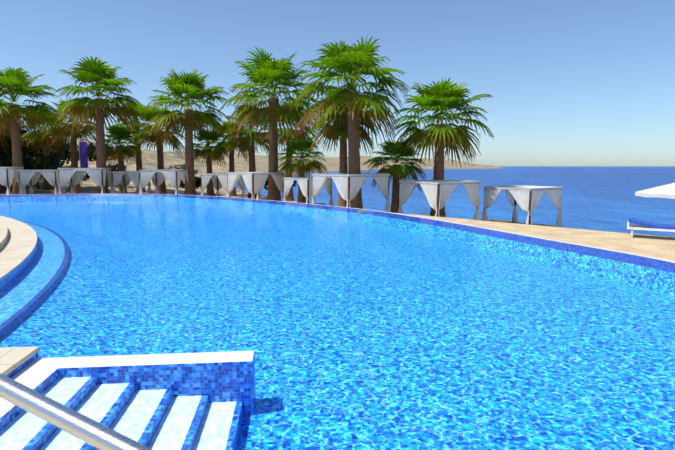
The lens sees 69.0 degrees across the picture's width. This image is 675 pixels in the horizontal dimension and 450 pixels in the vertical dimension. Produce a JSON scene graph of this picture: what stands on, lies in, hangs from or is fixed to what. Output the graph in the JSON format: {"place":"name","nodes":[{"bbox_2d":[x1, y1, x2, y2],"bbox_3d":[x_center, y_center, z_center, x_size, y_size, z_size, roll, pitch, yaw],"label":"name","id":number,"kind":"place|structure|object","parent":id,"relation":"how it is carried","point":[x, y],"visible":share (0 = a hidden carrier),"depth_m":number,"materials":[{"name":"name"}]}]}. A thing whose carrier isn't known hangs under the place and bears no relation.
{"place":"outdoors","nodes":[
{"label":"outdoors","id":0,"kind":"place"},
{"bbox_2d":[0,125,10,150],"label":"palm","id":1,"kind":"object","parent":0,"point":[1,138],"visible":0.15,"depth_m":43.91,"materials":[{"name":"green plant"}]},
{"bbox_2d":[0,139,556,226],"bbox_3d":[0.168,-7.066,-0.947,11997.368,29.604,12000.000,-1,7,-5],"label":"terrain","id":2,"kind":"structure","parent":0,"point":[149,161],"depth_m":158.16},
{"bbox_2d":[0,99,25,188],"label":"palm","id":3,"kind":"object","parent":2,"relation":"on","point":[2,186],"visible":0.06,"depth_m":48.27,"materials":[{"name":"green plant"}]},
{"bbox_2d":[0,167,26,193],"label":"cabana","id":4,"kind":"object","parent":2,"relation":"on","point":[8,175],"visible":0.75,"depth_m":37.59,"materials":[{"name":"white fabric"}]},
{"bbox_2d":[0,121,39,146],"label":"shrub","id":5,"kind":"object","parent":2,"relation":"on","point":[24,130],"visible":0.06,"depth_m":53.23,"materials":[{"name":"green plant"}]},
{"bbox_2d":[0,148,55,192],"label":"shrub","id":6,"kind":"object","parent":2,"relation":"on","point":[5,162],"visible":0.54,"depth_m":43.94,"materials":[{"name":"green plant"}]},
{"bbox_2d":[0,133,57,160],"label":"shrub","id":7,"kind":"object","parent":2,"relation":"on","point":[24,149],"visible":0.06,"depth_m":49.74,"materials":[{"name":"green plant"}]},
{"bbox_2d":[0,67,63,193],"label":"palm","id":8,"kind":"object","parent":2,"relation":"on","point":[17,81],"visible":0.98,"depth_m":40.15,"materials":[{"name":"green plant"}]},
{"bbox_2d":[2,153,63,188],"bbox_3d":[-30.266,-5.308,49.121,4.703,3.729,6.242,-1,7,-5],"label":"shrub","id":9,"kind":"object","parent":2,"relation":"on","point":[56,163],"visible":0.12,"depth_m":48.98,"materials":[{"name":"green plant"}]},
{"bbox_2d":[18,170,66,193],"bbox_3d":[-24.087,-3.293,40.157,2.874,2.427,2.855,-2,7,-16],"label":"cabana","id":10,"kind":"object","parent":2,"relation":"on","point":[30,178],"visible":0.65,"depth_m":39.05,"materials":[{"name":"white fabric"}]},
{"bbox_2d":[19,112,70,189],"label":"palm","id":11,"kind":"object","parent":2,"relation":"on","point":[45,149],"visible":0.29,"depth_m":48.03,"materials":[{"name":"green plant"}]},
{"bbox_2d":[26,136,79,164],"bbox_3d":[-34.911,-8.169,60.095,7.739,5.568,9.458,-1,7,-5],"label":"shrub","id":12,"kind":"object","parent":2,"relation":"on","point":[66,155],"visible":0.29,"depth_m":58.88,"materials":[{"name":"green plant"}]},
{"bbox_2d":[43,165,89,190],"bbox_3d":[-27.027,-4.614,48.911,4.144,2.736,4.939,-1,7,-5],"label":"shrub","id":13,"kind":"object","parent":2,"relation":"on","point":[87,176],"visible":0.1,"depth_m":49.00,"materials":[{"name":"green plant"}]},
{"bbox_2d":[38,97,105,193],"bbox_3d":[-25.064,-7.466,46.630,5.703,8.965,5.869,1,7,11],"label":"palm","id":14,"kind":"object","parent":2,"relation":"on","point":[83,133],"visible":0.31,"depth_m":45.74,"materials":[{"name":"green plant"}]},
{"bbox_2d":[78,140,87,192],"bbox_3d":[-22.767,-5.037,43.987,0.829,5.000,0.348,-2,7,-15],"label":"banner","id":15,"kind":"object","parent":2,"relation":"on","point":[83,157],"visible":0.77,"depth_m":43.85,"materials":[{"name":"purple fabric"}]},
{"bbox_2d":[57,168,111,193],"bbox_3d":[-20.670,-3.373,40.438,3.494,2.641,3.535,-2,7,-13],"label":"cabana","id":16,"kind":"object","parent":2,"relation":"on","point":[71,177],"visible":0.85,"depth_m":39.06,"materials":[{"name":"white fabric"}]},
{"bbox_2d":[52,56,145,192],"bbox_3d":[-19.923,-8.030,41.375,6.854,11.790,7.164,-6,9,-42],"label":"palm","id":17,"kind":"object","parent":2,"relation":"on","point":[100,74],"visible":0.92,"depth_m":40.43,"materials":[{"name":"green plant"}]},
{"bbox_2d":[70,142,130,166],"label":"shrub","id":18,"kind":"object","parent":2,"relation":"on","point":[91,152],"visible":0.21,"depth_m":65.79,"materials":[{"name":"green plant"}]},
{"bbox_2d":[106,163,127,170],"bbox_3d":[-24.775,-5.551,54.261,3.108,2.654,3.982,2,7,20],"label":"shrub","id":19,"kind":"object","parent":2,"relation":"on","point":[114,167],"visible":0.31,"depth_m":53.42,"materials":[{"name":"green plant"}]},
{"bbox_2d":[92,124,143,193],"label":"palm","id":20,"kind":"object","parent":2,"relation":"on","point":[120,133],"visible":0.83,"depth_m":44.37,"materials":[{"name":"green plant"}]},
{"bbox_2d":[106,102,154,191],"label":"palm","id":21,"kind":"object","parent":2,"relation":"on","point":[138,164],"visible":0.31,"depth_m":50.07,"materials":[{"name":"green plant"}]},
{"bbox_2d":[111,171,151,193],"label":"cabana","id":22,"kind":"object","parent":2,"relation":"on","point":[124,178],"visible":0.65,"depth_m":41.18,"materials":[{"name":"white fabric"}]},
{"bbox_2d":[128,104,184,193],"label":"palm","id":23,"kind":"object","parent":2,"relation":"on","point":[174,142],"visible":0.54,"depth_m":47.10,"materials":[{"name":"green plant"}]},
{"bbox_2d":[139,169,188,193],"bbox_3d":[-14.208,-3.279,40.708,3.338,2.624,3.333,0,7,3],"label":"cabana","id":24,"kind":"object","parent":2,"relation":"on","point":[173,177],"visible":0.73,"depth_m":39.25,"materials":[{"name":"white fabric"}]},
{"bbox_2d":[169,164,202,173],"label":"shrub","id":25,"kind":"object","parent":2,"relation":"on","point":[181,166],"visible":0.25,"depth_m":79.25,"materials":[{"name":"green plant"}]},
{"bbox_2d":[143,68,232,194],"bbox_3d":[-12.502,-7.532,41.629,6.937,11.012,7.451,0,7,0],"label":"palm","id":26,"kind":"object","parent":2,"relation":"on","point":[190,85],"visible":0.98,"depth_m":40.48,"materials":[{"name":"green plant"}]},
{"bbox_2d":[179,176,206,188],"bbox_3d":[-14.376,-3.978,49.454,3.792,2.140,2.863,-5,9,-37],"label":"shrub","id":27,"kind":"object","parent":2,"relation":"on","point":[197,183],"visible":0.29,"depth_m":48.58,"materials":[{"name":"green plant"}]},
{"bbox_2d":[184,128,230,195],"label":"palm","id":28,"kind":"object","parent":2,"relation":"on","point":[208,152],"visible":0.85,"depth_m":44.08,"materials":[{"name":"green plant"}]},
{"bbox_2d":[200,173,245,197],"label":"cabana","id":29,"kind":"object","parent":2,"relation":"on","point":[219,181],"visible":0.6,"depth_m":40.00,"materials":[{"name":"white fabric"}]},
{"bbox_2d":[209,120,258,195],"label":"palm","id":30,"kind":"object","parent":2,"relation":"on","point":[232,169],"visible":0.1,"depth_m":49.17,"materials":[{"name":"green plant"}]},
{"bbox_2d":[221,105,281,198],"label":"palm","id":31,"kind":"object","parent":2,"relation":"on","point":[247,142],"visible":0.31,"depth_m":43.94,"materials":[{"name":"green plant"}]},
{"bbox_2d":[227,172,283,200],"bbox_3d":[-6.110,-2.659,36.840,3.272,2.589,3.265,6,9,41],"label":"cabana","id":32,"kind":"object","parent":2,"relation":"on","point":[254,182],"visible":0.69,"depth_m":36.06,"materials":[{"name":"white fabric"}]},
{"bbox_2d":[219,46,321,200],"bbox_3d":[-4.862,-7.147,37.001,7.825,11.609,7.583,0,7,0],"label":"palm","id":33,"kind":"object","parent":2,"relation":"on","point":[266,71],"visible":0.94,"depth_m":35.64,"materials":[{"name":"green plant"}]},
{"bbox_2d":[264,175,296,198],"bbox_3d":[-5.511,-3.606,46.315,3.706,2.512,4.827,-1,7,-5],"label":"shrub","id":34,"kind":"object","parent":2,"relation":"on","point":[266,183],"visible":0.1,"depth_m":46.21,"materials":[{"name":"green plant"}]},
{"bbox_2d":[257,101,317,200],"bbox_3d":[-4.301,-6.539,43.904,5.456,8.800,5.227,0,7,4],"label":"palm","id":35,"kind":"object","parent":2,"relation":"on","point":[290,196],"visible":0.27,"depth_m":43.02,"materials":[{"name":"green plant"}]},
{"bbox_2d":[274,137,327,202],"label":"palm","id":36,"kind":"object","parent":2,"relation":"on","point":[301,167],"visible":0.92,"depth_m":35.78,"materials":[{"name":"green plant"}]},
{"bbox_2d":[283,177,332,205],"bbox_3d":[-2.104,-2.217,34.915,2.696,2.308,2.700,6,9,41],"label":"cabana","id":37,"kind":"object","parent":2,"relation":"on","point":[305,184],"visible":0.69,"depth_m":34.25,"materials":[{"name":"white fabric"}]},
{"bbox_2d":[0,193,674,449],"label":"pool basin","id":38,"kind":"object","parent":2,"relation":"on","point":[312,422],"visible":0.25,"depth_m":7.86,"materials":[{"name":"tile"}]},
{"bbox_2d":[0,216,145,357],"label":"pool steps","id":39,"kind":"structure","parent":38,"relation":"on","point":[18,242],"depth_m":9.06,"materials":[{"name":"blue tile"}]},
{"bbox_2d":[0,346,255,449],"bbox_3d":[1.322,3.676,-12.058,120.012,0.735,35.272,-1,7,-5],"label":"pool stairs","id":40,"kind":"structure","parent":38,"relation":"in","point":[28,367],"depth_m":4.68,"materials":[{"name":"tile"}]},
{"bbox_2d":[0,373,151,449],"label":"stair handrail","id":41,"kind":"object","parent":40,"relation":"on","point":[90,431],"visible":1,"depth_m":1.52,"materials":[{"name":"silver metal"}]},
{"bbox_2d":[0,194,674,449],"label":"pool water","id":42,"kind":"structure","parent":38,"relation":"in","point":[191,206],"depth_m":9.27,"materials":[{"name":"blue liquid"}]},
{"bbox_2d":[305,85,378,206],"bbox_3d":[0.445,-5.055,33.578,5.122,8.469,4.842,-5,8,-33],"label":"palm","id":43,"kind":"object","parent":2,"relation":"on","point":[343,168],"visible":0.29,"depth_m":32.86,"materials":[{"name":"green plant"}]},
{"bbox_2d":[288,35,410,208],"bbox_3d":[0.769,-5.774,29.835,7.202,10.824,7.604,4,8,32],"label":"palm","id":44,"kind":"object","parent":2,"relation":"on","point":[356,61],"visible":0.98,"depth_m":28.85,"materials":[{"name":"green plant"}]},
{"bbox_2d":[312,173,390,211],"bbox_3d":[0.786,-1.776,30.016,3.611,2.708,3.614,-6,9,-40],"label":"cabana","id":45,"kind":"object","parent":2,"relation":"on","point":[348,186],"visible":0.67,"depth_m":28.91,"materials":[{"name":"white fabric"}]},
{"bbox_2d":[362,138,425,212],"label":"palm","id":46,"kind":"object","parent":2,"relation":"on","point":[396,172],"visible":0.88,"depth_m":31.85,"materials":[{"name":"green plant"}]},
{"bbox_2d":[398,180,480,219],"bbox_3d":[6.055,-1.354,29.404,3.619,2.585,3.606,-4,8,-32],"label":"cabana","id":47,"kind":"object","parent":2,"relation":"on","point":[430,188],"visible":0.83,"depth_m":28.28,"materials":[{"name":"white fabric"}]},
{"bbox_2d":[388,77,493,216],"bbox_3d":[6.579,-4.803,31.752,6.697,9.051,6.626,0,7,0],"label":"palm","id":48,"kind":"object","parent":2,"relation":"on","point":[445,95],"visible":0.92,"depth_m":30.38,"materials":[{"name":"green plant"}]},
{"bbox_2d":[481,185,562,226],"bbox_3d":[11.618,-1.177,30.982,3.584,2.485,3.599,-5,8,-35],"label":"cabana","id":49,"kind":"object","parent":2,"relation":"on","point":[521,195],"visible":0.94,"depth_m":30.38,"materials":[{"name":"white fabric"}]},
{"bbox_2d":[635,183,674,198],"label":"beach parasol","id":50,"kind":"object","parent":2,"relation":"on","point":[666,191],"visible":0.88,"depth_m":20.89,"materials":[{"name":"white fabric"}]},
{"bbox_2d":[0,0,674,165],"label":"sky","id":51,"kind":"structure","parent":0,"point":[568,82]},
{"bbox_2d":[235,166,674,236],"bbox_3d":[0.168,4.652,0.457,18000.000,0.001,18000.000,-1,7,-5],"label":"sea","id":52,"kind":"structure","parent":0,"point":[602,198],"depth_m":76.20,"materials":[{"name":"blue liquid"}]},
{"bbox_2d":[491,220,510,222],"bbox_3d":[9.785,-0.061,29.423,1.100,0.420,0.400,3,7,22],"label":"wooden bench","id":53,"kind":"object","parent":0,"point":[508,221],"visible":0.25,"depth_m":29.38,"materials":[{"name":"brown wood"}]},
{"bbox_2d":[358,210,674,260],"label":"pool deck","id":54,"kind":"structure","parent":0,"point":[660,247],"depth_m":13.76,"materials":[{"name":"beige stone"}]},
{"bbox_2d":[627,218,674,237],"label":"sun lounger","id":55,"kind":"object","parent":54,"relation":"on","point":[645,225],"visible":1,"depth_m":13.54,"materials":[{"name":"blue fabric"}]}
]}

